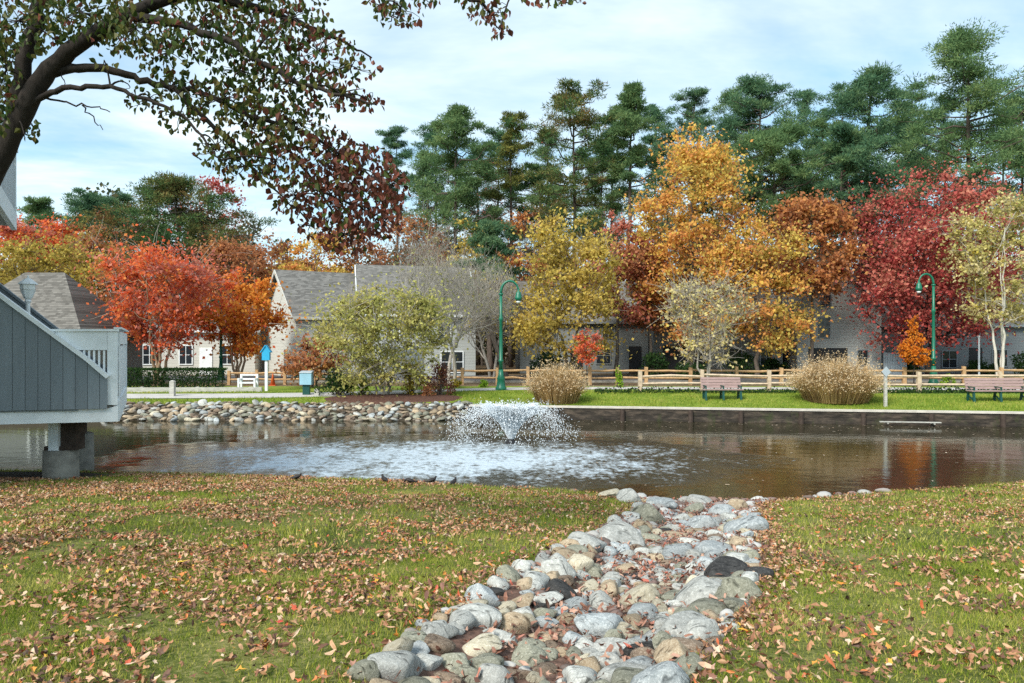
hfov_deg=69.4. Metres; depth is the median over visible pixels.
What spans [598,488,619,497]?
river stone
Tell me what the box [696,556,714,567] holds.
river stone
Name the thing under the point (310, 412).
riprap stone
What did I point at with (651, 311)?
maple tree
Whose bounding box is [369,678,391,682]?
river stone
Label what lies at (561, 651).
river stone
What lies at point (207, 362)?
door
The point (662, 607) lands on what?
river stone
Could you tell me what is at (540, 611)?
river stone
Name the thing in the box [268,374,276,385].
road cone
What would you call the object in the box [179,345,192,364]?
window
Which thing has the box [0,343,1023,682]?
ground
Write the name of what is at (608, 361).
window
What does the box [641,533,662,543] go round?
river stone
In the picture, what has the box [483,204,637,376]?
maple tree
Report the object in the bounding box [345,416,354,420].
riprap stone
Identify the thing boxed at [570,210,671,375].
maple tree
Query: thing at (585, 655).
river stone
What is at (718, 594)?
river stone
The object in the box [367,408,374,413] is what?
riprap stone
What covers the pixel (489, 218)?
pine tree
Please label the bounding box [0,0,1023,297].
sky
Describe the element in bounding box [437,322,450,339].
window
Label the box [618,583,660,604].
river stone
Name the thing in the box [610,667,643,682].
river stone
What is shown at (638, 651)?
river stone
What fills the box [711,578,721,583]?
river stone
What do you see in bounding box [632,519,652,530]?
river stone
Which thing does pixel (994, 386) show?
park bench
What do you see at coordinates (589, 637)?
river stone
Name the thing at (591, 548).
river stone
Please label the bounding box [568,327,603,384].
young tree
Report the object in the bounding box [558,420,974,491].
floating leaves
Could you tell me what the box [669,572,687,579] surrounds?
river stone
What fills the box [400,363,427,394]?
yellow shrub
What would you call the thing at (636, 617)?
river stone
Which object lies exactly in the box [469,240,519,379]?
leaning tree
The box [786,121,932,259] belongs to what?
pine tree
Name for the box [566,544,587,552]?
river stone
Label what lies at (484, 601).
river stone
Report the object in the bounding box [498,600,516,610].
river stone
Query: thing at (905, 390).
ground cover
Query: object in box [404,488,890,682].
pebbles
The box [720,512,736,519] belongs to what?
river stone
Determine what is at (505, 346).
woods
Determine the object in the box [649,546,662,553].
river stone
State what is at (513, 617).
river stone
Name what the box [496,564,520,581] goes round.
river stone
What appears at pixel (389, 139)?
pine tree
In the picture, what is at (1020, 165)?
pine tree
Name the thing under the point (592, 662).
river stone
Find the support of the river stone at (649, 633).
on the channel bed at (460, 642)
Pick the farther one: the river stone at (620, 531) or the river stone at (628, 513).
the river stone at (628, 513)
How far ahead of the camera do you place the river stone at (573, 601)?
6.31 m
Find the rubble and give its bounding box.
[123,401,469,420]
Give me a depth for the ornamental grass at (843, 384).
32.59 m
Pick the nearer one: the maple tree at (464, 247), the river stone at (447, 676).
the river stone at (447, 676)
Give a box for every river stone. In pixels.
[347,659,379,680]
[367,650,422,681]
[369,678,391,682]
[382,636,413,651]
[398,675,429,682]
[400,630,426,641]
[411,640,429,653]
[415,619,428,625]
[416,653,442,670]
[420,622,458,638]
[422,676,440,682]
[424,633,455,653]
[432,612,447,621]
[432,620,446,623]
[433,671,462,682]
[440,652,469,672]
[448,621,465,634]
[449,610,474,630]
[455,664,479,682]
[457,599,488,605]
[457,603,501,628]
[462,633,501,656]
[464,583,500,606]
[468,653,503,668]
[479,663,513,682]
[483,628,517,645]
[487,575,509,589]
[489,587,504,595]
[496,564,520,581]
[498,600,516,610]
[498,611,530,633]
[499,608,509,615]
[507,669,530,679]
[510,592,533,607]
[511,559,531,573]
[511,644,546,666]
[513,606,533,615]
[515,638,545,647]
[516,577,532,589]
[519,590,534,595]
[522,613,536,627]
[523,570,549,591]
[525,671,546,682]
[528,630,554,641]
[530,568,545,573]
[531,603,548,608]
[532,662,557,674]
[533,591,563,606]
[533,607,557,617]
[534,552,548,562]
[535,616,558,627]
[540,558,576,577]
[540,647,557,660]
[544,640,558,647]
[545,578,576,602]
[546,571,559,579]
[549,543,565,550]
[549,552,566,560]
[549,606,567,615]
[551,546,577,558]
[551,625,574,636]
[555,636,562,642]
[556,612,575,623]
[556,647,566,656]
[558,575,575,587]
[560,539,579,546]
[562,596,589,612]
[562,631,582,644]
[562,665,596,682]
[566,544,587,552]
[566,646,582,659]
[567,531,606,551]
[568,553,593,571]
[573,613,624,637]
[574,656,601,673]
[575,637,593,648]
[575,653,589,662]
[576,570,590,579]
[578,552,594,559]
[580,647,597,653]
[581,578,598,591]
[582,590,593,599]
[582,608,600,613]
[582,633,594,640]
[586,543,597,553]
[587,565,602,577]
[588,651,619,667]
[589,590,615,609]
[591,637,631,655]
[593,679,609,682]
[597,579,618,596]
[597,661,646,681]
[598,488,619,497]
[598,521,645,546]
[600,563,615,570]
[601,571,623,579]
[601,577,621,586]
[602,546,618,557]
[602,555,612,560]
[603,629,625,638]
[606,558,623,563]
[607,514,621,522]
[610,542,621,546]
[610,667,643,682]
[615,563,635,573]
[616,488,641,502]
[616,622,639,637]
[617,543,629,552]
[618,549,635,559]
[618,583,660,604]
[618,587,627,593]
[619,604,628,611]
[621,511,639,517]
[621,641,653,656]
[623,573,638,578]
[623,613,644,630]
[626,655,655,667]
[627,603,657,621]
[627,638,643,643]
[630,544,642,548]
[630,647,654,659]
[630,661,689,682]
[631,502,642,507]
[631,503,665,524]
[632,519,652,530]
[632,635,651,640]
[634,547,650,558]
[634,581,644,585]
[636,525,650,532]
[639,627,651,633]
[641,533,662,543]
[641,574,652,581]
[642,558,656,565]
[644,629,659,636]
[646,497,677,509]
[647,553,663,560]
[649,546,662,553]
[651,528,661,533]
[651,598,667,611]
[652,630,672,649]
[653,615,667,628]
[654,566,671,573]
[654,571,670,581]
[654,638,689,663]
[657,558,675,563]
[657,611,669,615]
[658,586,673,594]
[659,580,672,585]
[660,610,706,636]
[661,589,679,600]
[662,543,691,560]
[663,511,677,515]
[663,531,687,538]
[664,599,681,607]
[665,524,681,530]
[668,607,677,614]
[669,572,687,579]
[669,637,706,652]
[671,568,686,574]
[672,513,690,521]
[672,583,684,589]
[673,575,720,607]
[673,607,694,613]
[673,652,702,675]
[676,537,699,542]
[677,520,686,524]
[680,618,720,641]
[684,502,703,513]
[684,515,718,528]
[684,528,705,533]
[685,548,700,555]
[685,554,700,561]
[685,561,696,572]
[685,574,695,584]
[686,494,713,505]
[687,597,728,613]
[694,540,733,553]
[694,571,703,575]
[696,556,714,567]
[700,609,718,620]
[704,529,724,535]
[704,549,722,558]
[704,556,749,576]
[707,533,722,537]
[707,536,722,540]
[707,636,723,646]
[708,504,734,514]
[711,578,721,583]
[711,586,723,599]
[713,517,722,523]
[717,523,724,532]
[718,622,738,631]
[719,613,734,622]
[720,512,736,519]
[720,576,762,599]
[723,515,768,533]
[723,597,752,611]
[726,552,749,561]
[728,499,748,509]
[729,535,747,546]
[731,570,744,576]
[735,545,747,551]
[738,528,749,533]
[738,550,760,558]
[740,531,753,536]
[741,512,760,515]
[741,571,758,585]
[744,566,773,578]
[745,558,759,562]
[746,563,761,566]
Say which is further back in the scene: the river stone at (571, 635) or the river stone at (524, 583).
the river stone at (524, 583)
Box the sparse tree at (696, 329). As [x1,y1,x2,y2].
[648,258,764,382]
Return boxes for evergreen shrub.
[314,368,354,395]
[529,350,568,375]
[634,351,669,376]
[675,361,711,379]
[720,352,769,374]
[761,357,789,374]
[907,356,921,374]
[966,357,1005,374]
[1009,351,1023,374]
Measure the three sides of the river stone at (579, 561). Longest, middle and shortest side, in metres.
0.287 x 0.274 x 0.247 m
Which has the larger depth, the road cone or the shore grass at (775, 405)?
the road cone
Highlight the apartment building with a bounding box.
[0,103,17,229]
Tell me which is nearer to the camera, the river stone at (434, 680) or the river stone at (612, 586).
the river stone at (434, 680)
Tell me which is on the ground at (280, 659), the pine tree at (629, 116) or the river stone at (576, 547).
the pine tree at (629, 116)
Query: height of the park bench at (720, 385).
1.060 m
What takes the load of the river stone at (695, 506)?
on the channel bed at (460, 642)
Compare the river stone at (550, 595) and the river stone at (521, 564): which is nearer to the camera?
the river stone at (550, 595)
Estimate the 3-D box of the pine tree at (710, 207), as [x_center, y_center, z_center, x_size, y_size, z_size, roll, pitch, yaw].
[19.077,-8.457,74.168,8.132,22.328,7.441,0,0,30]
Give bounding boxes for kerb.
[134,380,1023,382]
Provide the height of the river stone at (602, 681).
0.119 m
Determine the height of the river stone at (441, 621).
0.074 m
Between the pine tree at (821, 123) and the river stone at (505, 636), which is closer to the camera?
the river stone at (505, 636)
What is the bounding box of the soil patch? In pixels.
[0,472,114,478]
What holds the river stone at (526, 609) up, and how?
on the channel bed at (460, 642)
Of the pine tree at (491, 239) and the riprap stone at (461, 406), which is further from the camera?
the pine tree at (491, 239)
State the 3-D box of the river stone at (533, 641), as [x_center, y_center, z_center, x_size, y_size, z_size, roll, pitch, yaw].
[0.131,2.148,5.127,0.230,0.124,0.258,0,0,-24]
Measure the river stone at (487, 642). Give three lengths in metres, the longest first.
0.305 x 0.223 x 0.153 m
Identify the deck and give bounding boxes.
[0,283,128,479]
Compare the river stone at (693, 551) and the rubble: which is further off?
the rubble
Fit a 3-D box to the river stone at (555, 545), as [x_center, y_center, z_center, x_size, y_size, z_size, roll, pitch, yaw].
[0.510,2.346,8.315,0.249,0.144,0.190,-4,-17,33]
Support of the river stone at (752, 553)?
on the channel bed at (460, 642)
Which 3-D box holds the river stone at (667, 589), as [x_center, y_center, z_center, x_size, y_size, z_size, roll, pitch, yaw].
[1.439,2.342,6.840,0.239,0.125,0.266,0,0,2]
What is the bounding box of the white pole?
[977,336,980,374]
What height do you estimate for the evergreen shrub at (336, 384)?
1.463 m
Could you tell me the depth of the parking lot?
51.69 m
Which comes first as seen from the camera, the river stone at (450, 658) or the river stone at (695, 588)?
the river stone at (450, 658)
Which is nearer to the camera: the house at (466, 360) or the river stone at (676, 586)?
the river stone at (676, 586)
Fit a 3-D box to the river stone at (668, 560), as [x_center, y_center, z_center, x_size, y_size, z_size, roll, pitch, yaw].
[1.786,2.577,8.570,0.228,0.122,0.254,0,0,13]
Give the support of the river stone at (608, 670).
on the channel bed at (460, 642)
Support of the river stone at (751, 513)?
on the channel bed at (460, 642)
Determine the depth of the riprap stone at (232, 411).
32.69 m
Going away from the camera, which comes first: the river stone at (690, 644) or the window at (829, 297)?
the river stone at (690, 644)
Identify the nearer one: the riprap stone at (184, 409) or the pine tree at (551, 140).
the riprap stone at (184, 409)
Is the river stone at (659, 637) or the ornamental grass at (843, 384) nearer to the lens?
the river stone at (659, 637)
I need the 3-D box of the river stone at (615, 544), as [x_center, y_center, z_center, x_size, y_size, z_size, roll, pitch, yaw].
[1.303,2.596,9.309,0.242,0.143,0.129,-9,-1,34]
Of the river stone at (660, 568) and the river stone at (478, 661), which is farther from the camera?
the river stone at (660, 568)
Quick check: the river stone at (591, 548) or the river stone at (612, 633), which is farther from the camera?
the river stone at (591, 548)
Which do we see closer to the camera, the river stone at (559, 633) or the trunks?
the river stone at (559, 633)
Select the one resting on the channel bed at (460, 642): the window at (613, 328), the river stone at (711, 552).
the river stone at (711, 552)
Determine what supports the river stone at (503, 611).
on the channel bed at (460, 642)
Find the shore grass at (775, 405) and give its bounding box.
[127,389,1023,410]
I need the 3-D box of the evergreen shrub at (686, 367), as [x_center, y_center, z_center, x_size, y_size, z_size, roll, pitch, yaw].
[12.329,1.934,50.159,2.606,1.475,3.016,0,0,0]
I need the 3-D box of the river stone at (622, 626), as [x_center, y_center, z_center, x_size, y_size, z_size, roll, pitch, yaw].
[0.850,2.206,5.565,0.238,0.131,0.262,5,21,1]
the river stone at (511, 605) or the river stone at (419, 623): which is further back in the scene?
the river stone at (511, 605)
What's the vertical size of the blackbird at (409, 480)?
0.160 m
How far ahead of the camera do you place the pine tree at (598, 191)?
77.80 m
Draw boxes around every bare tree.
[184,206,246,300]
[239,205,266,278]
[371,220,438,265]
[385,222,518,384]
[396,178,453,265]
[459,262,522,376]
[503,201,551,280]
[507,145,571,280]
[579,164,626,267]
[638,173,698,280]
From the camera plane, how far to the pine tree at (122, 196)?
81.14 m
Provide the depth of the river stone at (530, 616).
5.71 m
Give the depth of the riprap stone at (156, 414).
32.36 m
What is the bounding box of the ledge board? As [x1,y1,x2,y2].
[879,421,941,424]
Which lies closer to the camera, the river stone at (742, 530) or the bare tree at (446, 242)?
the river stone at (742, 530)
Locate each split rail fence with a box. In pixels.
[227,369,341,384]
[439,366,1023,384]
[638,369,1023,391]
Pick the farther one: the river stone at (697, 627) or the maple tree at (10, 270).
the maple tree at (10, 270)
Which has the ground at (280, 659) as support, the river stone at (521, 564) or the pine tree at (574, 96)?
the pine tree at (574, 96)
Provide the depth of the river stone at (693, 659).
4.23 m
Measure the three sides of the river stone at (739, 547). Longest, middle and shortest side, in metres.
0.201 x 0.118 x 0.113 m
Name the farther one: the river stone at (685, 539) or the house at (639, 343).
the house at (639, 343)
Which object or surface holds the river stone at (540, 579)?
on the channel bed at (460, 642)
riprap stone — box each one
[137,409,144,413]
[153,412,162,417]
[160,409,169,412]
[177,414,186,420]
[180,407,186,413]
[198,399,207,405]
[204,417,213,420]
[213,408,221,412]
[221,413,229,416]
[229,408,236,413]
[239,413,249,416]
[264,412,272,416]
[307,410,315,415]
[322,411,329,416]
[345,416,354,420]
[354,405,362,409]
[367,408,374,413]
[378,407,387,411]
[436,416,445,420]
[437,406,444,410]
[456,404,464,408]
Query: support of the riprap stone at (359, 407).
on the ground at (280, 659)
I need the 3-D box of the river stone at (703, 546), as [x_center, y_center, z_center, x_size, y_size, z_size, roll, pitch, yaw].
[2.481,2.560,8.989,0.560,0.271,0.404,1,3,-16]
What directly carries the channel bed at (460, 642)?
on the ground at (280, 659)
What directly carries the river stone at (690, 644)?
on the channel bed at (460, 642)
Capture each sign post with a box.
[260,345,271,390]
[882,367,890,406]
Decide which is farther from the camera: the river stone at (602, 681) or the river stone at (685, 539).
the river stone at (685, 539)
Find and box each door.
[199,348,211,374]
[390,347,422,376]
[570,348,582,372]
[629,346,640,372]
[663,345,705,373]
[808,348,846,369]
[969,348,981,373]
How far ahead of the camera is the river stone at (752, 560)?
7.65 m
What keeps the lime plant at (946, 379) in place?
on the ground at (280, 659)
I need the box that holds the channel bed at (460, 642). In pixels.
[361,502,765,682]
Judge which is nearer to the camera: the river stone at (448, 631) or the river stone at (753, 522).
the river stone at (448, 631)
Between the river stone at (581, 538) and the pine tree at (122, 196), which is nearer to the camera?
the river stone at (581, 538)
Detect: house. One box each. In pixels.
[4,273,142,382]
[139,301,264,374]
[263,269,361,377]
[354,264,479,376]
[511,281,647,373]
[640,284,788,373]
[776,267,888,374]
[881,287,1023,373]
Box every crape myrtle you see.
[74,221,251,383]
[174,263,307,378]
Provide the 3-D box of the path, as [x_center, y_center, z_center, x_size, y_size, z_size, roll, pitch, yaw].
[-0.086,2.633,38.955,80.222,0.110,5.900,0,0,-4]
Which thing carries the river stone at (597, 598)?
on the channel bed at (460, 642)
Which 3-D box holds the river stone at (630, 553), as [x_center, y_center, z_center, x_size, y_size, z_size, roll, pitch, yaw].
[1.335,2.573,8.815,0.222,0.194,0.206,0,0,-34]
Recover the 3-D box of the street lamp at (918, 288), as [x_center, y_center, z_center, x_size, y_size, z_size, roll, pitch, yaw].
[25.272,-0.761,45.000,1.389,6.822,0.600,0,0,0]
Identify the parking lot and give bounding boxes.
[143,376,1013,379]
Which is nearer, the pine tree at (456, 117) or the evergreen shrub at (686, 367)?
the evergreen shrub at (686, 367)
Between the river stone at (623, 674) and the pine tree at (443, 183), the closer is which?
the river stone at (623, 674)
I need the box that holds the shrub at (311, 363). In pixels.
[273,321,355,387]
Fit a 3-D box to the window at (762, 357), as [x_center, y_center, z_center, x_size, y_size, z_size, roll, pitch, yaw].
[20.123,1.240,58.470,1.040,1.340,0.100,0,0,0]
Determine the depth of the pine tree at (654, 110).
89.09 m
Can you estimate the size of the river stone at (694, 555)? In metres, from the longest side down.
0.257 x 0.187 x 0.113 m
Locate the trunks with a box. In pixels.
[81,252,911,363]
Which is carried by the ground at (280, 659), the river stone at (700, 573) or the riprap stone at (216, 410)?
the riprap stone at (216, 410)
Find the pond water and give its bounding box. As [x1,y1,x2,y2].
[0,418,1023,499]
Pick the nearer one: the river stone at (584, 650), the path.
the river stone at (584, 650)
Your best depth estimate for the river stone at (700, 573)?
7.57 m
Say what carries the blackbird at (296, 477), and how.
on the ground at (280, 659)
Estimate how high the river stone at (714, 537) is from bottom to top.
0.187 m
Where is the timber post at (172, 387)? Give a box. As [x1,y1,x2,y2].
[169,380,175,395]
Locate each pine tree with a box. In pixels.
[16,196,68,249]
[42,187,138,283]
[60,171,281,294]
[84,190,181,284]
[370,124,425,264]
[393,148,460,261]
[403,102,545,258]
[403,122,468,236]
[447,149,504,364]
[452,218,526,374]
[457,152,508,365]
[476,126,524,363]
[479,110,552,367]
[496,162,585,266]
[498,77,633,271]
[515,127,576,278]
[557,137,638,260]
[569,110,657,256]
[600,78,678,296]
[603,123,715,283]
[613,103,689,283]
[659,173,731,255]
[663,85,722,263]
[669,73,825,270]
[700,84,761,237]
[714,118,854,356]
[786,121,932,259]
[787,81,904,237]
[791,88,829,172]
[800,117,857,267]
[801,59,940,282]
[878,16,1023,303]
[878,117,957,281]
[881,81,958,225]
[900,96,991,218]
[950,126,1023,263]
[973,87,1023,283]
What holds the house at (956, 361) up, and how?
on the ground at (280, 659)
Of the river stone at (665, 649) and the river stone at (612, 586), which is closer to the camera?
the river stone at (665, 649)
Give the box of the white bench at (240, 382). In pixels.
[237,374,258,386]
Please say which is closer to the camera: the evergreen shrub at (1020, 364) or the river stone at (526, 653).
the river stone at (526, 653)
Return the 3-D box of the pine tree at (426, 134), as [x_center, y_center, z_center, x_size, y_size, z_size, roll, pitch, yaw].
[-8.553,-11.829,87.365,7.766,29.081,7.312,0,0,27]
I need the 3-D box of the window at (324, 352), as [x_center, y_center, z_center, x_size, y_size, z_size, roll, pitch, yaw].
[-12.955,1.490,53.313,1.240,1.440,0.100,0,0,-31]
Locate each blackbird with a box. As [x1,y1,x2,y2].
[289,473,301,479]
[381,474,387,480]
[403,478,417,484]
[424,476,437,482]
[450,477,456,484]
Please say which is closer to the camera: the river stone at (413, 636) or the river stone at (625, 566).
the river stone at (413, 636)
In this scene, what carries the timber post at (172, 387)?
on the ground at (280, 659)
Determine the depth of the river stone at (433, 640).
4.76 m
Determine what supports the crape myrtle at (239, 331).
on the ground at (280, 659)
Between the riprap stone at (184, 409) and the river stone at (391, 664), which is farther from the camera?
the riprap stone at (184, 409)
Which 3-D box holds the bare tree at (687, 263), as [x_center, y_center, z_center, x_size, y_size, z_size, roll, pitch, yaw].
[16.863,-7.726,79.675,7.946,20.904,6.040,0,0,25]
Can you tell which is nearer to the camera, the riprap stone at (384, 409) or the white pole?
the riprap stone at (384, 409)
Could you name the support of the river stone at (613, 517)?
on the channel bed at (460, 642)
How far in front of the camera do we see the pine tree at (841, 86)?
86.06 m
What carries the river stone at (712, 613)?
on the channel bed at (460, 642)
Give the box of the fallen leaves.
[0,470,1023,682]
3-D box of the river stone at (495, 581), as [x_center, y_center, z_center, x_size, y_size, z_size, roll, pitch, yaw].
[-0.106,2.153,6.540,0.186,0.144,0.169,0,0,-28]
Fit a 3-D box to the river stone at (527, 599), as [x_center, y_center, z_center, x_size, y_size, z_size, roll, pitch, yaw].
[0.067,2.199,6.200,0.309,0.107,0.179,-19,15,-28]
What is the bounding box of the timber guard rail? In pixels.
[127,387,261,391]
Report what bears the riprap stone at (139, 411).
on the ground at (280, 659)
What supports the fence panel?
on the ground at (280, 659)
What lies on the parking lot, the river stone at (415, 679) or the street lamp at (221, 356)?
the street lamp at (221, 356)
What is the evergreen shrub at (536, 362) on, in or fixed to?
on the ground at (280, 659)
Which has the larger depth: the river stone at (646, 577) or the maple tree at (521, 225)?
the maple tree at (521, 225)
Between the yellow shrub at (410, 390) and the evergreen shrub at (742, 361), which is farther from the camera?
the evergreen shrub at (742, 361)
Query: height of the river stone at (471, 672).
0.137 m
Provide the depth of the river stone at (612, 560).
8.24 m
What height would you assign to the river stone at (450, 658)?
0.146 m
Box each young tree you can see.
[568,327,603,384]
[892,315,935,383]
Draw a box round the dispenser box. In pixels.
[299,371,313,394]
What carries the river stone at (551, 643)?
on the channel bed at (460, 642)
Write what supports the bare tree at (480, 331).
on the ground at (280, 659)
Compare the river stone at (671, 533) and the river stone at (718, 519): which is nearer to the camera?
the river stone at (671, 533)
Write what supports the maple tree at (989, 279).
on the ground at (280, 659)
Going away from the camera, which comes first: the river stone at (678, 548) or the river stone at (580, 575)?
the river stone at (580, 575)
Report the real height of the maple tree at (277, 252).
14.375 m
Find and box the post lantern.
[18,275,37,313]
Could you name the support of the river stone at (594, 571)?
on the channel bed at (460, 642)
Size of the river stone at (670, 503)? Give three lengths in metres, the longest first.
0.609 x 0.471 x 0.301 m
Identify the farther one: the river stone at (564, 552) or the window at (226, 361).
the window at (226, 361)
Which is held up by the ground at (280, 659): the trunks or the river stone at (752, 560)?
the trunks
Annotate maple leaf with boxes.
[98,637,108,644]
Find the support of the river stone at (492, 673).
on the channel bed at (460, 642)
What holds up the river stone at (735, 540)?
on the channel bed at (460, 642)
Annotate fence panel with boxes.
[883,352,906,374]
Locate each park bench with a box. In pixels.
[700,377,743,400]
[964,378,1023,401]
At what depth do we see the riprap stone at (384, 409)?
32.89 m
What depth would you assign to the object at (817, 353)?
56.77 m
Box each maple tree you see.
[0,0,586,256]
[0,209,84,272]
[0,220,125,290]
[7,216,114,288]
[42,212,173,314]
[55,216,151,305]
[160,168,255,268]
[193,230,284,303]
[235,227,323,294]
[256,220,353,279]
[302,217,401,272]
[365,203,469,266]
[426,212,522,337]
[482,206,580,313]
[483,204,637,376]
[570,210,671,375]
[607,114,785,368]
[621,243,682,369]
[674,206,840,374]
[682,194,786,291]
[748,187,886,367]
[813,205,921,287]
[815,145,1023,374]
[923,208,1023,313]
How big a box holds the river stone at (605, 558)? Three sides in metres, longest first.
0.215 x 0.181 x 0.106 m
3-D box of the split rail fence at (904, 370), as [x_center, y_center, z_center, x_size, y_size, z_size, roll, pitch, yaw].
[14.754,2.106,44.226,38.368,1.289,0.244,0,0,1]
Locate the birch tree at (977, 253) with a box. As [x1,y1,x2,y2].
[911,185,1023,383]
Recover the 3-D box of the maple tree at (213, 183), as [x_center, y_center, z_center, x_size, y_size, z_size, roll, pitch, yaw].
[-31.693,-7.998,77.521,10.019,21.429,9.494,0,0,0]
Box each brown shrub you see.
[421,384,435,395]
[422,361,455,394]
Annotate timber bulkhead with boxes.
[467,404,1023,426]
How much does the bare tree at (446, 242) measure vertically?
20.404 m
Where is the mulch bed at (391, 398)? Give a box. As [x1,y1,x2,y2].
[324,394,462,405]
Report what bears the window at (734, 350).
in the house at (672, 360)
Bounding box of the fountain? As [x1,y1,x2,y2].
[441,397,578,446]
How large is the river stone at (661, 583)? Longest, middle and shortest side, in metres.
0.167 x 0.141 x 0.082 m
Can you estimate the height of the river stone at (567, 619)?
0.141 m
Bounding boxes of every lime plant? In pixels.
[450,378,462,386]
[478,379,488,386]
[614,365,623,386]
[940,373,955,382]
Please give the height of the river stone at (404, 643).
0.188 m
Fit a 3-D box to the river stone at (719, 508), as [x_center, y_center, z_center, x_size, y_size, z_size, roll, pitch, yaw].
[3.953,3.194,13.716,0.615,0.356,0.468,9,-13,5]
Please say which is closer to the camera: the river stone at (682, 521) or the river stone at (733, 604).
the river stone at (733, 604)
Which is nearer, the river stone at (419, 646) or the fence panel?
the river stone at (419, 646)
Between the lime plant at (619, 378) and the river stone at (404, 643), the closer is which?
the river stone at (404, 643)
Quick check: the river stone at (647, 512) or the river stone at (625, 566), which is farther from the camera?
the river stone at (647, 512)
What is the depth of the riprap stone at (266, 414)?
32.39 m
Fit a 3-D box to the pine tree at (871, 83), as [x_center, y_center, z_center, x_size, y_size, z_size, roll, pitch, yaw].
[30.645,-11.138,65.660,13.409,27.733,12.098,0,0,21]
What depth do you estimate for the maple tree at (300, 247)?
67.83 m
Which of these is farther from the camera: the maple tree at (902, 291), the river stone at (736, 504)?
the maple tree at (902, 291)
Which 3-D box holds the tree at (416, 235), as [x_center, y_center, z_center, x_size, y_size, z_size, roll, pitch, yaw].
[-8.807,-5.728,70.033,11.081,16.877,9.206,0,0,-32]
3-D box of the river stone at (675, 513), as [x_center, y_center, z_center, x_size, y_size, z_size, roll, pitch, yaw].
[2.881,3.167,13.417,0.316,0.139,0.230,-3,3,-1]
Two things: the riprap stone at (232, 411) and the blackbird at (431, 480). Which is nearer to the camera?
the blackbird at (431, 480)
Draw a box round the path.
[127,387,1023,397]
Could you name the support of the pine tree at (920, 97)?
on the ground at (280, 659)
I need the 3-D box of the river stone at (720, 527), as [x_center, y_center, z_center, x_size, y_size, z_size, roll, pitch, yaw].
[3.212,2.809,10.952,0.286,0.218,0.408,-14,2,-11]
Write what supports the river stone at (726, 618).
on the channel bed at (460, 642)
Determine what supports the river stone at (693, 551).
on the channel bed at (460, 642)
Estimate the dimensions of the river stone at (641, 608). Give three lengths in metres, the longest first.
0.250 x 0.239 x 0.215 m
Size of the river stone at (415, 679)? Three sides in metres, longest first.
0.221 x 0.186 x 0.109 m
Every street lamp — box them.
[207,299,225,379]
[495,280,521,389]
[915,273,938,382]
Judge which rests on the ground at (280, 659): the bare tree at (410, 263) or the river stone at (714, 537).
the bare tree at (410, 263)
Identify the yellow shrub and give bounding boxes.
[355,372,372,394]
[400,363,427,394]
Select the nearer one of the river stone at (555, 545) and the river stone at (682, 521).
the river stone at (555, 545)
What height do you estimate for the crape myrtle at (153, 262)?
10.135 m
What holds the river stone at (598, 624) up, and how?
on the channel bed at (460, 642)
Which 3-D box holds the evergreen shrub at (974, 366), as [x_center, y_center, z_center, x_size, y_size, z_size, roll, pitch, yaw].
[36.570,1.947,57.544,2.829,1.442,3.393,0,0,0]
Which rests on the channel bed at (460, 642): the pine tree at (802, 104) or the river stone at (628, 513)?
the river stone at (628, 513)
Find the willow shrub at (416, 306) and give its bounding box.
[270,268,478,396]
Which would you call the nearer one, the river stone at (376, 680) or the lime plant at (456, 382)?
the river stone at (376, 680)
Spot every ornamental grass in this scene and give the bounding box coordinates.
[520,357,592,404]
[778,347,899,403]
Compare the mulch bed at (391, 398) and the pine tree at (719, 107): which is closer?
the mulch bed at (391, 398)
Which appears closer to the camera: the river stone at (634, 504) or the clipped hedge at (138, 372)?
the river stone at (634, 504)
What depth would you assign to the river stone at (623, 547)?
9.04 m
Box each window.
[143,345,156,364]
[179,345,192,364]
[223,345,233,364]
[324,352,340,371]
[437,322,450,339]
[441,351,463,372]
[540,348,553,365]
[596,347,610,363]
[602,324,614,338]
[727,348,741,365]
[760,349,772,365]
[819,294,831,307]
[819,317,829,337]
[857,350,868,365]
[941,350,956,367]
[942,327,956,341]
[992,349,1007,366]
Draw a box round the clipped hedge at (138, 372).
[127,367,227,386]
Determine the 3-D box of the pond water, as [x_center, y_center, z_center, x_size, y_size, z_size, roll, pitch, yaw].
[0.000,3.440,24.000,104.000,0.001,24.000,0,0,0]
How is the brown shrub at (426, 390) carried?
on the mulch bed at (391, 398)
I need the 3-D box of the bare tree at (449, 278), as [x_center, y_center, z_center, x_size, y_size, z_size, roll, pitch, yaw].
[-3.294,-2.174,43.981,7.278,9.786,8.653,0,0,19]
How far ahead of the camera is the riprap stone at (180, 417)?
31.97 m
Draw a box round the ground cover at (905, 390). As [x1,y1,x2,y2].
[594,381,1023,394]
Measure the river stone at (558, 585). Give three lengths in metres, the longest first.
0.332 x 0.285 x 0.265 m
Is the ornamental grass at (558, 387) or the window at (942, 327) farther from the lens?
the window at (942, 327)
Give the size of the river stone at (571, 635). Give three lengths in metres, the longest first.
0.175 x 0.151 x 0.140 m
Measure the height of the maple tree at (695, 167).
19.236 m
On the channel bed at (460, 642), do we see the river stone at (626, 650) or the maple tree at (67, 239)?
the river stone at (626, 650)
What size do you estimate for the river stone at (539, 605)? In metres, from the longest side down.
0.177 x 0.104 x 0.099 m
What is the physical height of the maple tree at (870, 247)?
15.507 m
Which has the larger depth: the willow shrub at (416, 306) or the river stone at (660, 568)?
the willow shrub at (416, 306)
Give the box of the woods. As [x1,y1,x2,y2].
[1,182,1019,364]
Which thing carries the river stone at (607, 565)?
on the channel bed at (460, 642)

